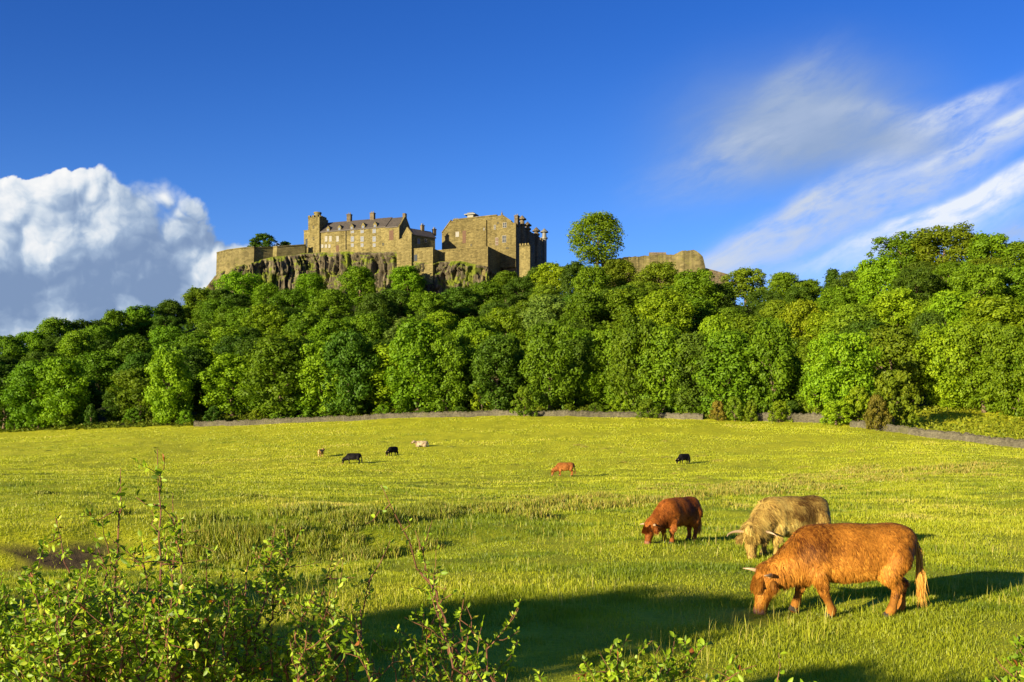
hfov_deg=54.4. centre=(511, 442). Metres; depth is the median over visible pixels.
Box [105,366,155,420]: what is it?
tree
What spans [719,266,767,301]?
tree
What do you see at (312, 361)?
tree
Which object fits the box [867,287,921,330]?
tree
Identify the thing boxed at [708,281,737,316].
tree
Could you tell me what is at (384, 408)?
bush
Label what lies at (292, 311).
tree
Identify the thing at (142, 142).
sky
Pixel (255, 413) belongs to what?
bush
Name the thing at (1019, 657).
hawthorn bush
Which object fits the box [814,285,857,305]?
tree
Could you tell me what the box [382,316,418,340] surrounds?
tree
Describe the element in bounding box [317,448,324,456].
cow
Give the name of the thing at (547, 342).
tree
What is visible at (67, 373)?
tree
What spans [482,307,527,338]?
tree
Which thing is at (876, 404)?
bush
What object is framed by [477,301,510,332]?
tree
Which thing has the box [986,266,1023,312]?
tree
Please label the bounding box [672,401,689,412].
bush
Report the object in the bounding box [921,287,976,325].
tree
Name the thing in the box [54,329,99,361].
tree
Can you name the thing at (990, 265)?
tree
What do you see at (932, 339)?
tree
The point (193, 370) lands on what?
tree
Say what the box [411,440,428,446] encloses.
cow
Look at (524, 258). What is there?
castle tower
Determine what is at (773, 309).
tree
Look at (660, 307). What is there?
tree
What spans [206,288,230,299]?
tree
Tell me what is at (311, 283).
tree
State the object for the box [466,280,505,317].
tree
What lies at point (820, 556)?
cow
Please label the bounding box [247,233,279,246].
tree
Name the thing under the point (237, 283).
tree
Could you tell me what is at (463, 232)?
blocked doorway
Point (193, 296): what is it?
tree
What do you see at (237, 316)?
tree
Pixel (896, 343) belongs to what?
tree
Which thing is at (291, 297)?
tree
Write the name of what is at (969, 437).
stone wall
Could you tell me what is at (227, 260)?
curtain wall
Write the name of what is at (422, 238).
gabled house
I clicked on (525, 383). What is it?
tree
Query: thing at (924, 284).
tree
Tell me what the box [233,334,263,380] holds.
tree
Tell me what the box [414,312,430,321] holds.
tree
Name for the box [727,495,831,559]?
cow
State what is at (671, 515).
cow
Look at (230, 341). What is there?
tree
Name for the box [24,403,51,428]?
bush
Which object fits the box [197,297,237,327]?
tree
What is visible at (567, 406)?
bush
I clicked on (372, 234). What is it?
castle range
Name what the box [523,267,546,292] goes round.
tree
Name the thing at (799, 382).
tree
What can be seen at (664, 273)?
tree
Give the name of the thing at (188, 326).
tree
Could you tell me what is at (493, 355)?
tree
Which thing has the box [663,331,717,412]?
tree
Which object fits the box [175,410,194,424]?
bush
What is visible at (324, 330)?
tree
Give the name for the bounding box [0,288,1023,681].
ground
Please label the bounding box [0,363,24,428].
tree
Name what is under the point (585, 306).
tree
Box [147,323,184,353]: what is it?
tree
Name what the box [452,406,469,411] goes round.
bush
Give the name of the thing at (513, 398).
bush
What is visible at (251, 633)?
hawthorn bush
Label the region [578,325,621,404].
tree
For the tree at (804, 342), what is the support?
on the ground at (402, 442)
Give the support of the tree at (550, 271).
on the ground at (402, 442)
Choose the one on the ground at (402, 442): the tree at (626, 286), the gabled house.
the tree at (626, 286)
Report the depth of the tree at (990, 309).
209.44 m
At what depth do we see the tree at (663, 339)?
188.15 m
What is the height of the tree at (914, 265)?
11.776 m
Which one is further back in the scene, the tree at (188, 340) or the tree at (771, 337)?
the tree at (188, 340)
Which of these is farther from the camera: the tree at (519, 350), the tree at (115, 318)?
the tree at (115, 318)
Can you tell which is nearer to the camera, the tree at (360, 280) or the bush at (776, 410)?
the bush at (776, 410)
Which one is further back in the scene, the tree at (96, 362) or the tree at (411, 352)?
the tree at (96, 362)
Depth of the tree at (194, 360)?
256.82 m
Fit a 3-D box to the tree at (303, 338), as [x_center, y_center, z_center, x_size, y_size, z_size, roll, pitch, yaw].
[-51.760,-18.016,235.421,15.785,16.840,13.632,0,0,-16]
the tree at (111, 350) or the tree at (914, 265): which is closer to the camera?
the tree at (111, 350)
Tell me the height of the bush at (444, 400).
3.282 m
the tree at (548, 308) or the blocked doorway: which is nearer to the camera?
the tree at (548, 308)
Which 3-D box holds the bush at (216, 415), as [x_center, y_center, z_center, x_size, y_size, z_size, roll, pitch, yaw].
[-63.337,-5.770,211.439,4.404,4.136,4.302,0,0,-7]
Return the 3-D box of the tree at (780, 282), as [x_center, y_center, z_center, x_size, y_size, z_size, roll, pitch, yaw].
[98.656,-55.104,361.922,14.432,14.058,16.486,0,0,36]
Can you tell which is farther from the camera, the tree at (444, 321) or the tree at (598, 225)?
the tree at (598, 225)
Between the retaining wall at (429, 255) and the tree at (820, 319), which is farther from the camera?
the retaining wall at (429, 255)
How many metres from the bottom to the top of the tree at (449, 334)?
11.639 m
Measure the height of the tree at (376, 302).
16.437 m
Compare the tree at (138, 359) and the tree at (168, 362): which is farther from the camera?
the tree at (138, 359)
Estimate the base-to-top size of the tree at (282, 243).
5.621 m
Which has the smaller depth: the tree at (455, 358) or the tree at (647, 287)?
the tree at (455, 358)
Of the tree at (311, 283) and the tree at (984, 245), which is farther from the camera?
the tree at (311, 283)
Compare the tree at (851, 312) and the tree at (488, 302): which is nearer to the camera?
the tree at (851, 312)
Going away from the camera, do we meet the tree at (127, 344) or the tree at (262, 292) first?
the tree at (127, 344)
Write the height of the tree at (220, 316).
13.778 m
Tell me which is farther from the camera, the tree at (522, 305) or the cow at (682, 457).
the tree at (522, 305)
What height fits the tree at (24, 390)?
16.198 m
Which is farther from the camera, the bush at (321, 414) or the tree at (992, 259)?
the tree at (992, 259)
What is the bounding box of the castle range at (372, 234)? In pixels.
[320,211,409,252]
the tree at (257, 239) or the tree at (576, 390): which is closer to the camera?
the tree at (576, 390)
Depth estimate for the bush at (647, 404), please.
183.32 m
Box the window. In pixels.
[502,235,505,242]
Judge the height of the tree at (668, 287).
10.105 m
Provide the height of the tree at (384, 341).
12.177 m
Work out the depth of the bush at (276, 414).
206.92 m
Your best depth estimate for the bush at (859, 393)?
165.15 m
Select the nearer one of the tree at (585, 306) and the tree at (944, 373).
the tree at (944, 373)
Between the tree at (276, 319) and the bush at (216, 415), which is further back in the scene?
the tree at (276, 319)
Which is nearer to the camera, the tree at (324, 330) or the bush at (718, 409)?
the bush at (718, 409)
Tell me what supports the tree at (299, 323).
on the ground at (402, 442)
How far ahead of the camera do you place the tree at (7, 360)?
272.93 m
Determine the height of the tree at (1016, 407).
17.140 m
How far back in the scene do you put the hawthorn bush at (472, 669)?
3.69 m
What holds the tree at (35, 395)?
on the ground at (402, 442)
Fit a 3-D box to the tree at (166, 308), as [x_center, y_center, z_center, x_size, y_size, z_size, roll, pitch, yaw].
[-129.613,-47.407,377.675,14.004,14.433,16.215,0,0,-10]
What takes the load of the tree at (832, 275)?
on the ground at (402, 442)
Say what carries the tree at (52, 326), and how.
on the ground at (402, 442)
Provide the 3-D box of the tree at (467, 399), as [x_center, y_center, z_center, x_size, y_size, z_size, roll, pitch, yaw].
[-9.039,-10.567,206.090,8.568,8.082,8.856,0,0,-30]
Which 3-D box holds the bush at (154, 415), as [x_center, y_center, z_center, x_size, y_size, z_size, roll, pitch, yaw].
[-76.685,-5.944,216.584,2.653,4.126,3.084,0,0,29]
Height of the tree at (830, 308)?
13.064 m
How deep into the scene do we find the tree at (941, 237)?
301.68 m
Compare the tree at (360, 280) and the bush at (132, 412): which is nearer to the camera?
the bush at (132, 412)
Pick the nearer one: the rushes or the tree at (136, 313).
the rushes
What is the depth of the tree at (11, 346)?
303.17 m
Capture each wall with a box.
[194,409,703,426]
[216,244,306,279]
[397,233,412,266]
[413,247,438,285]
[705,268,727,284]
[756,411,827,422]
[850,419,1023,448]
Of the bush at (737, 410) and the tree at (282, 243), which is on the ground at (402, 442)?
the bush at (737, 410)
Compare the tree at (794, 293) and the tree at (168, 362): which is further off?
the tree at (794, 293)
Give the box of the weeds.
[895,405,1023,439]
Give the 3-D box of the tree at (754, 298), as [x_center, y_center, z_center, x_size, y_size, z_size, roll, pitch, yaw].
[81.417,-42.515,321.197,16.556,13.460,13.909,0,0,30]
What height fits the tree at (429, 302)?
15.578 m
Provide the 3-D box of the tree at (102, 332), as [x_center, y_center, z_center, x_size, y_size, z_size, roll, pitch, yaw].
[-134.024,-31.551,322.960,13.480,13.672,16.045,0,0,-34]
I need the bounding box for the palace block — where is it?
[442,212,519,268]
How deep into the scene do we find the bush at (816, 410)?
178.01 m
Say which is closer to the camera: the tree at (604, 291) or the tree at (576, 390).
the tree at (576, 390)
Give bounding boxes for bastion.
[438,246,502,279]
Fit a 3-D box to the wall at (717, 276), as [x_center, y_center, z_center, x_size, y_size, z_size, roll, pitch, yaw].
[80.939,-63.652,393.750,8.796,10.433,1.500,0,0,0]
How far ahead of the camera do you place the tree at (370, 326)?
280.22 m
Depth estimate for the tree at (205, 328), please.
292.37 m
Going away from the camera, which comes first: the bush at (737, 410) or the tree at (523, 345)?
the bush at (737, 410)
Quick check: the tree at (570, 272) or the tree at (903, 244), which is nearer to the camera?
the tree at (903, 244)
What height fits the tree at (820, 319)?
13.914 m
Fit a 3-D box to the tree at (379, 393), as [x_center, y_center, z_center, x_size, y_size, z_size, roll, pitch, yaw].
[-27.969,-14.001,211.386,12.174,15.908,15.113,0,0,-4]
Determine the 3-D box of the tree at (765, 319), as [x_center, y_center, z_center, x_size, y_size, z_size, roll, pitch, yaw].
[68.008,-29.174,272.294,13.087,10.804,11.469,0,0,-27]
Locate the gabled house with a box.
[402,223,436,248]
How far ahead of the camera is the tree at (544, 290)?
353.84 m
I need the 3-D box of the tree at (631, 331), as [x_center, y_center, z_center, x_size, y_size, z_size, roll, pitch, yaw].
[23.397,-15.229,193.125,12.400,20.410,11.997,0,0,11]
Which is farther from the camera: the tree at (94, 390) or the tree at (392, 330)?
the tree at (392, 330)
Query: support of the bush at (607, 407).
on the ground at (402, 442)
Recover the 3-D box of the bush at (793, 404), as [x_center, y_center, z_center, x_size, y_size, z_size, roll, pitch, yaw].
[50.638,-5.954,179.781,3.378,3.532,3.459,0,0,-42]
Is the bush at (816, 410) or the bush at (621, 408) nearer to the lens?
the bush at (816, 410)
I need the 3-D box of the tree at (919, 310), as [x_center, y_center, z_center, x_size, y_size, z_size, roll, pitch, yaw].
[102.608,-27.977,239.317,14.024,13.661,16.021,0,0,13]
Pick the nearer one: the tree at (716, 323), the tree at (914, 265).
the tree at (716, 323)
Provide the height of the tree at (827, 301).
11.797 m
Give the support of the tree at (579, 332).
on the ground at (402, 442)
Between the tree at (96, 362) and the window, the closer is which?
the tree at (96, 362)
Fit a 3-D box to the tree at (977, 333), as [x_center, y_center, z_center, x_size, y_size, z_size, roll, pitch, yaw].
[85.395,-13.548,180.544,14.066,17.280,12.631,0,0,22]
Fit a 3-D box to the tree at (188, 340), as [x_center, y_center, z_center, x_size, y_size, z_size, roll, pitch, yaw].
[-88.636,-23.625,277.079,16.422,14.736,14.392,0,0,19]
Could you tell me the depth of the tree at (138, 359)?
246.50 m
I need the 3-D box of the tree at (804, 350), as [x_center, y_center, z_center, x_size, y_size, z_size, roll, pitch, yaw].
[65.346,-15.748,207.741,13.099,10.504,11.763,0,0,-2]
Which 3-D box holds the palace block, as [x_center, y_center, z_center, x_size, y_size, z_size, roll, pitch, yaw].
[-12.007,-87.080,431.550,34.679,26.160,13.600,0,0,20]
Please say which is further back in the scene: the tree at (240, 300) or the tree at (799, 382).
the tree at (240, 300)
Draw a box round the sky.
[0,0,1023,343]
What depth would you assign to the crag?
423.61 m
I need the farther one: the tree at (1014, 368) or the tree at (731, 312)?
the tree at (731, 312)
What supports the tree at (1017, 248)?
on the ground at (402, 442)
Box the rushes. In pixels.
[0,436,1019,569]
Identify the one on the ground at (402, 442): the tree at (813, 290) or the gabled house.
the tree at (813, 290)
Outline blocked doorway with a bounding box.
[462,231,465,242]
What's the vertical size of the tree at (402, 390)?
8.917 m
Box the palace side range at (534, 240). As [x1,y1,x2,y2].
[503,215,547,275]
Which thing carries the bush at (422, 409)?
on the ground at (402, 442)
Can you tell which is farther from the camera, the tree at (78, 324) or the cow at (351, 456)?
the tree at (78, 324)
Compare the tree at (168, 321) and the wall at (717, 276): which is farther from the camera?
the wall at (717, 276)
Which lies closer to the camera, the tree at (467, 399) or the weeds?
the weeds
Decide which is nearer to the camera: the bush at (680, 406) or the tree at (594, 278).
the bush at (680, 406)
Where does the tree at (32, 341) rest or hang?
on the ground at (402, 442)
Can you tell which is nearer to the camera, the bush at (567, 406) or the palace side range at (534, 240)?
the bush at (567, 406)
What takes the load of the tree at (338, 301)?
on the ground at (402, 442)
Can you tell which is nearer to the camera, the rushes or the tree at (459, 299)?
the rushes
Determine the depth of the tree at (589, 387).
199.17 m
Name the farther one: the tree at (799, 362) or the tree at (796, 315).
the tree at (796, 315)
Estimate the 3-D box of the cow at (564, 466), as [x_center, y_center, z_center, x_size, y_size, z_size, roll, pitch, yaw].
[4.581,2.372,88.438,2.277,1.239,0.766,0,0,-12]
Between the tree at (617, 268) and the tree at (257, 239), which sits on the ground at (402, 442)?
the tree at (617, 268)
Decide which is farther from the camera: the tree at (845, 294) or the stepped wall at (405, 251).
the stepped wall at (405, 251)
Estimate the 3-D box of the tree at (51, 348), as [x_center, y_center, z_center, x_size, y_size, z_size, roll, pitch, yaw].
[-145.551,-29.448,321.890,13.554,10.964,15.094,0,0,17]
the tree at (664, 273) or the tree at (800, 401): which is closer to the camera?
the tree at (800, 401)
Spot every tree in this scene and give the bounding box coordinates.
[0,334,30,361]
[0,355,20,369]
[0,359,58,427]
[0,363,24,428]
[16,330,50,361]
[20,350,63,382]
[27,390,69,422]
[31,355,93,426]
[35,316,74,352]
[41,334,67,356]
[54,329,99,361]
[64,378,102,419]
[69,318,111,332]
[75,349,122,400]
[78,324,120,342]
[89,348,114,387]
[93,339,117,351]
[96,386,126,420]
[100,308,135,343]
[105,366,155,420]
[110,333,153,388]
[114,351,155,401]
[123,305,159,338]
[126,309,152,339]
[141,345,195,423]
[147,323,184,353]
[148,315,184,340]
[154,298,187,329]
[162,346,212,378]
[167,331,215,376]
[180,285,211,323]
[180,304,196,331]
[182,380,216,414]
[184,365,198,381]
[190,300,217,325]
[194,321,229,339]
[195,352,259,415]
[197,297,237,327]
[199,325,248,364]
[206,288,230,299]
[210,334,257,375]
[211,270,267,305]
[211,305,244,326]
[223,293,252,307]
[225,307,261,336]
[231,372,275,412]
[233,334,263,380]
[235,330,318,417]
[238,302,291,337]
[239,326,262,338]
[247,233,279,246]
[249,282,280,308]
[266,288,309,314]
[275,331,312,399]
[278,306,297,323]
[279,241,290,245]
[279,311,321,341]
[292,340,354,415]
[294,272,326,301]
[304,317,351,343]
[306,288,356,320]
[317,328,380,414]
[336,264,377,305]
[341,316,355,331]
[350,310,386,343]
[350,312,391,339]
[353,291,399,331]
[354,339,402,409]
[369,337,398,346]
[379,288,411,326]
[380,316,448,411]
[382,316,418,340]
[386,373,423,409]
[387,264,427,301]
[403,291,448,317]
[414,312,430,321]
[420,299,451,311]
[420,335,472,410]
[423,310,459,336]
[440,286,479,324]
[445,329,458,339]
[451,316,502,342]
[453,329,495,389]
[454,372,479,409]
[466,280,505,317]
[467,332,524,410]
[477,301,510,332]
[478,299,503,317]
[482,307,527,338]
[490,270,517,302]
[500,332,524,396]
[502,276,536,306]
[510,299,537,340]
[517,338,531,357]
[518,293,568,344]
[518,319,584,410]
[520,364,543,405]
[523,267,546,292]
[527,284,561,300]
[530,261,565,295]
[538,357,580,406]
[558,293,590,318]
[559,261,585,298]
[560,290,610,331]
[565,210,627,264]
[566,327,591,367]
[567,335,607,393]
[568,321,594,330]
[571,264,612,294]
[572,369,606,405]
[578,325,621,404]
[597,287,646,329]
[599,288,611,314]
[599,377,621,403]
[602,258,639,289]
[602,310,661,411]
[611,285,637,295]
[627,279,662,296]
[631,288,698,334]
[632,324,690,412]
[633,260,681,288]
[662,285,682,293]
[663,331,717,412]
[671,267,725,311]
[676,296,716,333]
[687,329,764,415]
[698,313,737,368]
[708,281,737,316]
[714,307,745,316]
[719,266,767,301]
[726,312,767,348]
[737,289,785,316]
[739,317,802,412]
[740,357,808,402]
[754,298,778,316]
[757,316,774,321]
[759,298,790,320]
[765,271,800,301]
[775,298,825,340]
[777,336,819,360]
[779,371,804,411]
[784,286,815,305]
[786,281,820,301]
[791,361,834,411]
[797,344,846,374]
[798,278,822,299]
[799,329,882,419]
[800,309,844,339]
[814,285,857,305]
[817,267,840,298]
[817,297,846,312]
[817,302,886,341]
[821,303,841,314]
[829,270,869,304]
[835,318,885,363]
[847,255,909,310]
[847,323,931,408]
[864,231,939,282]
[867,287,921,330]
[890,266,944,306]
[898,220,977,282]
[901,260,935,294]
[905,320,983,410]
[906,309,949,361]
[907,298,936,327]
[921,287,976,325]
[931,261,961,291]
[932,355,971,405]
[942,321,1021,412]
[947,261,1010,299]
[949,294,1023,334]
[951,354,1020,410]
[957,263,1003,293]
[961,230,1013,269]
[967,256,1007,287]
[980,325,1023,418]
[985,359,1023,411]
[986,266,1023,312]
[995,238,1023,284]
[1006,329,1023,393]
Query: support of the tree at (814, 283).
on the ground at (402, 442)
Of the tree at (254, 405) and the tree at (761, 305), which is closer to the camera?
the tree at (254, 405)
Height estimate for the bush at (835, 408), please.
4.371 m
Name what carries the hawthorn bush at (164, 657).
on the ground at (402, 442)
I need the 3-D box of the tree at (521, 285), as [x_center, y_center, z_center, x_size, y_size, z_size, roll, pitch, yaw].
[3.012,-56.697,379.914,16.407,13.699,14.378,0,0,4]
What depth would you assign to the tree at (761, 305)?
308.98 m
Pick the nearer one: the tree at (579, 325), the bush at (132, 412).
the bush at (132, 412)
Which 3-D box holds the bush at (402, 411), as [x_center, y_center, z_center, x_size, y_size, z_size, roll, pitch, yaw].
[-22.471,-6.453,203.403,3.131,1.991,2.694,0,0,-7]
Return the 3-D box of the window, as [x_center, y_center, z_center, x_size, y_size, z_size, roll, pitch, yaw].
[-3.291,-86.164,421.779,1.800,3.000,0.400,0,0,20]
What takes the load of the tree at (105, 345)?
on the ground at (402, 442)
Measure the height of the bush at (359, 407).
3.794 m
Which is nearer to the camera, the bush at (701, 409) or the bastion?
the bush at (701, 409)
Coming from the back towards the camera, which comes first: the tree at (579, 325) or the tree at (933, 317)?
the tree at (579, 325)
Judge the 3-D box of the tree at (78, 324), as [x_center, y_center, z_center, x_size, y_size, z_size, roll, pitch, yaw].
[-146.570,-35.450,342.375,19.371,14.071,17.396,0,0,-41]
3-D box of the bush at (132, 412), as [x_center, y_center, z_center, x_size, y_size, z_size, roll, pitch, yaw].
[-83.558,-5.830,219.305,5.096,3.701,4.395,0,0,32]
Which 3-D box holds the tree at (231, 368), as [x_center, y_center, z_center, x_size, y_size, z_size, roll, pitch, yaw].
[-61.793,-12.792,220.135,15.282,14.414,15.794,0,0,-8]
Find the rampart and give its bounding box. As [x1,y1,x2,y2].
[601,250,704,283]
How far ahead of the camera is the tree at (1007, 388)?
175.23 m
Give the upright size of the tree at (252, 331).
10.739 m
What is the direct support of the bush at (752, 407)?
on the ground at (402, 442)
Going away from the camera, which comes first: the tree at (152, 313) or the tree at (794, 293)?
the tree at (794, 293)
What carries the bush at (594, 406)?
on the ground at (402, 442)
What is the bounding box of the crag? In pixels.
[206,251,517,307]
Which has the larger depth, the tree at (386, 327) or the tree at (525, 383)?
the tree at (386, 327)
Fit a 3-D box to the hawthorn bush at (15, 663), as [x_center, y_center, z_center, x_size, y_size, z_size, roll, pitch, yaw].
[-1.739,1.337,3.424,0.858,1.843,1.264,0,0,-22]
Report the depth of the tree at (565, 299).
306.69 m
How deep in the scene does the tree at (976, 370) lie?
178.64 m
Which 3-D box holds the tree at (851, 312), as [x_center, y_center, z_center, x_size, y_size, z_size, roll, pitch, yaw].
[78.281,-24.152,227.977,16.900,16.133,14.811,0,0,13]
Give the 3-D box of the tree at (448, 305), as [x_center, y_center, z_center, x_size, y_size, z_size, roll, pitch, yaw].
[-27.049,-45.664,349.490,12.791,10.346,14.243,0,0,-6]
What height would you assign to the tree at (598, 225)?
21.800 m
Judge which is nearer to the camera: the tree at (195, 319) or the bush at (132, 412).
the bush at (132, 412)
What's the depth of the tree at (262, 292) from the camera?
372.81 m
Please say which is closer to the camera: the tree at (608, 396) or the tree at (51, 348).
the tree at (608, 396)
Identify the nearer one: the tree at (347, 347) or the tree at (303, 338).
the tree at (347, 347)
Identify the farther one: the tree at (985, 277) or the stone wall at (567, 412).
the tree at (985, 277)
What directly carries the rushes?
on the ground at (402, 442)
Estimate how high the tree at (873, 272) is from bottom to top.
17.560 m
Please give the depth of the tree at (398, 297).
341.37 m
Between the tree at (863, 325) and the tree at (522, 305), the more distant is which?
the tree at (522, 305)
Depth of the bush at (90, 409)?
219.09 m
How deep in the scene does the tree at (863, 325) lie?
212.02 m
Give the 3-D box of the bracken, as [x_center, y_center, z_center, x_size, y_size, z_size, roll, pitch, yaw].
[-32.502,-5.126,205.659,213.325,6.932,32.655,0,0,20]
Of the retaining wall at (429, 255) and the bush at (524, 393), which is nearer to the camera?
the bush at (524, 393)
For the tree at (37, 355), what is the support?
on the ground at (402, 442)
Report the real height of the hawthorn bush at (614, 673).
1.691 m
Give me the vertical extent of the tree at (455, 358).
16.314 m
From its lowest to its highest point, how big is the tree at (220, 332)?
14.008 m
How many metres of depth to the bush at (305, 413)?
207.39 m
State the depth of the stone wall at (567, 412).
197.22 m
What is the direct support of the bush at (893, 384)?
on the ground at (402, 442)
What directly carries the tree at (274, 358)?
on the ground at (402, 442)
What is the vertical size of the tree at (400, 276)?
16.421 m
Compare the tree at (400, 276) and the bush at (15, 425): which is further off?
the tree at (400, 276)
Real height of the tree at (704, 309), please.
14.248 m
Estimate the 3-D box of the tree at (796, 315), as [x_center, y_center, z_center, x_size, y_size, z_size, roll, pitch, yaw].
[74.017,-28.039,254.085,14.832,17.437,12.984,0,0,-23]
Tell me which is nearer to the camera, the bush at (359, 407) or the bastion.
the bush at (359, 407)
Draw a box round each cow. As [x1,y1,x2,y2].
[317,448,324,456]
[342,453,362,463]
[385,446,397,455]
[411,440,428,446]
[551,462,575,475]
[640,496,702,543]
[675,454,689,463]
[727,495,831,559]
[743,522,928,616]
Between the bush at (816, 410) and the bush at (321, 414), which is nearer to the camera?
the bush at (816, 410)
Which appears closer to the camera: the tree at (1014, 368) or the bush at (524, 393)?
the tree at (1014, 368)
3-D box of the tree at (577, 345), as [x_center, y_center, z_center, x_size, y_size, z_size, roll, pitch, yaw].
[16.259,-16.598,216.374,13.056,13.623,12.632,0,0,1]
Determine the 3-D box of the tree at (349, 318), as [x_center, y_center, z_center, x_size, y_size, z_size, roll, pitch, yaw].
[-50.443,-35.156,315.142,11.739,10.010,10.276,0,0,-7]
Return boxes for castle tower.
[303,212,327,252]
[519,243,530,276]
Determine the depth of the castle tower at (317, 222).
438.68 m
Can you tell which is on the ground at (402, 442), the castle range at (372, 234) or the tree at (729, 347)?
the tree at (729, 347)
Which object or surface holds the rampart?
on the ground at (402, 442)
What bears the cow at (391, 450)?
on the ground at (402, 442)
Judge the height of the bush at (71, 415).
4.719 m
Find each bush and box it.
[0,449,287,681]
[0,568,140,681]
[5,406,25,429]
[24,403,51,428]
[52,409,79,426]
[83,404,97,425]
[122,408,143,423]
[152,407,163,422]
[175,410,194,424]
[200,518,393,681]
[202,406,223,420]
[249,409,262,419]
[268,406,294,418]
[283,398,322,417]
[286,485,520,681]
[313,402,341,415]
[340,399,368,415]
[372,404,390,413]
[395,406,407,412]
[414,407,429,412]
[432,398,456,411]
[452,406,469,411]
[469,379,493,410]
[499,373,521,405]
[509,385,537,416]
[533,631,815,681]
[563,404,576,410]
[588,402,603,411]
[602,405,615,411]
[608,395,629,411]
[635,398,659,417]
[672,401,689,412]
[693,405,711,414]
[709,400,726,420]
[724,396,743,420]
[742,400,757,421]
[767,400,792,422]
[786,400,801,413]
[799,388,824,413]
[818,400,855,424]
[840,385,869,420]
[862,393,892,430]
[867,368,923,425]
[981,635,1023,681]
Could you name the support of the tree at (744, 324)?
on the ground at (402, 442)
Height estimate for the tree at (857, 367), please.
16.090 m
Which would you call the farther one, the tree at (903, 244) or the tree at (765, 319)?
the tree at (903, 244)
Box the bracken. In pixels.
[0,403,911,432]
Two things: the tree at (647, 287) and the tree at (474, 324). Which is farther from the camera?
the tree at (647, 287)
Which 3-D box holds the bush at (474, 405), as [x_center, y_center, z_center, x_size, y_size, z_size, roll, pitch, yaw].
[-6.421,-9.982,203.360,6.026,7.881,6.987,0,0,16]
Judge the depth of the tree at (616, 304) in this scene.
275.69 m
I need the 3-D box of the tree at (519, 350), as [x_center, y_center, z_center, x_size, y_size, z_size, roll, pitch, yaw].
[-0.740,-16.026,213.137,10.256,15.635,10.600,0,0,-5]
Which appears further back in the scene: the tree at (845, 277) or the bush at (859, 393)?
the tree at (845, 277)
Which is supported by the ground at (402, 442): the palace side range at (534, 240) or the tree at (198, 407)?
the tree at (198, 407)
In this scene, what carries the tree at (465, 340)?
on the ground at (402, 442)
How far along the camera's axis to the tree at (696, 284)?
316.46 m
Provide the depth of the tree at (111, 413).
222.31 m
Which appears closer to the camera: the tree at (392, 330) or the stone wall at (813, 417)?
the stone wall at (813, 417)
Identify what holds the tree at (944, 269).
on the ground at (402, 442)
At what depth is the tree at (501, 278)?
397.23 m

